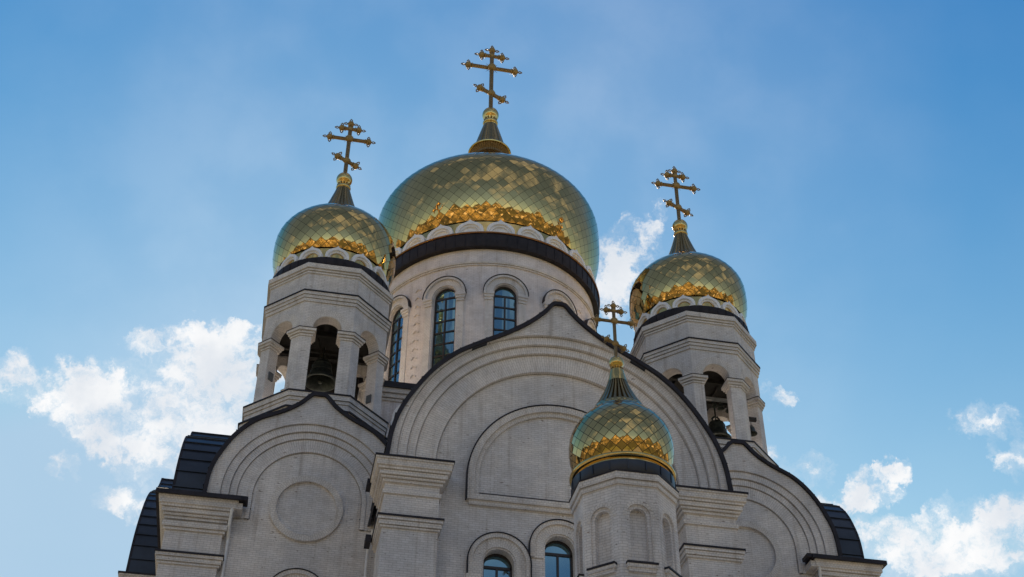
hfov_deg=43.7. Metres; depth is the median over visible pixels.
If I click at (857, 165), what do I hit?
sky
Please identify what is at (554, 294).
window
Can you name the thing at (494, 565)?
window
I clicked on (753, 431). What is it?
bell
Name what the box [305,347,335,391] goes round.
bell
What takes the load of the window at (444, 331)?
in the cathedral
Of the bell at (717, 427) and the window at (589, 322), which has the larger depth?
the window at (589, 322)
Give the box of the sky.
[0,0,1023,576]
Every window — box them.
[383,295,411,381]
[421,276,466,376]
[465,531,531,576]
[483,274,528,337]
[528,519,573,576]
[542,289,577,315]
[584,318,596,331]
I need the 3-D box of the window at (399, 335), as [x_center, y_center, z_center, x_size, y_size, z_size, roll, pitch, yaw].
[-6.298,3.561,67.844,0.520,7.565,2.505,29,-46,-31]
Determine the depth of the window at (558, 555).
46.62 m
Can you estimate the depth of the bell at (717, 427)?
61.96 m
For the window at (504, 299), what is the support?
in the cathedral
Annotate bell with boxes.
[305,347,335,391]
[708,408,731,437]
[717,402,724,410]
[750,421,756,436]
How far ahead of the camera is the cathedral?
52.03 m
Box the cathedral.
[118,45,886,576]
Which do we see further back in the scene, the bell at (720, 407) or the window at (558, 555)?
the bell at (720, 407)

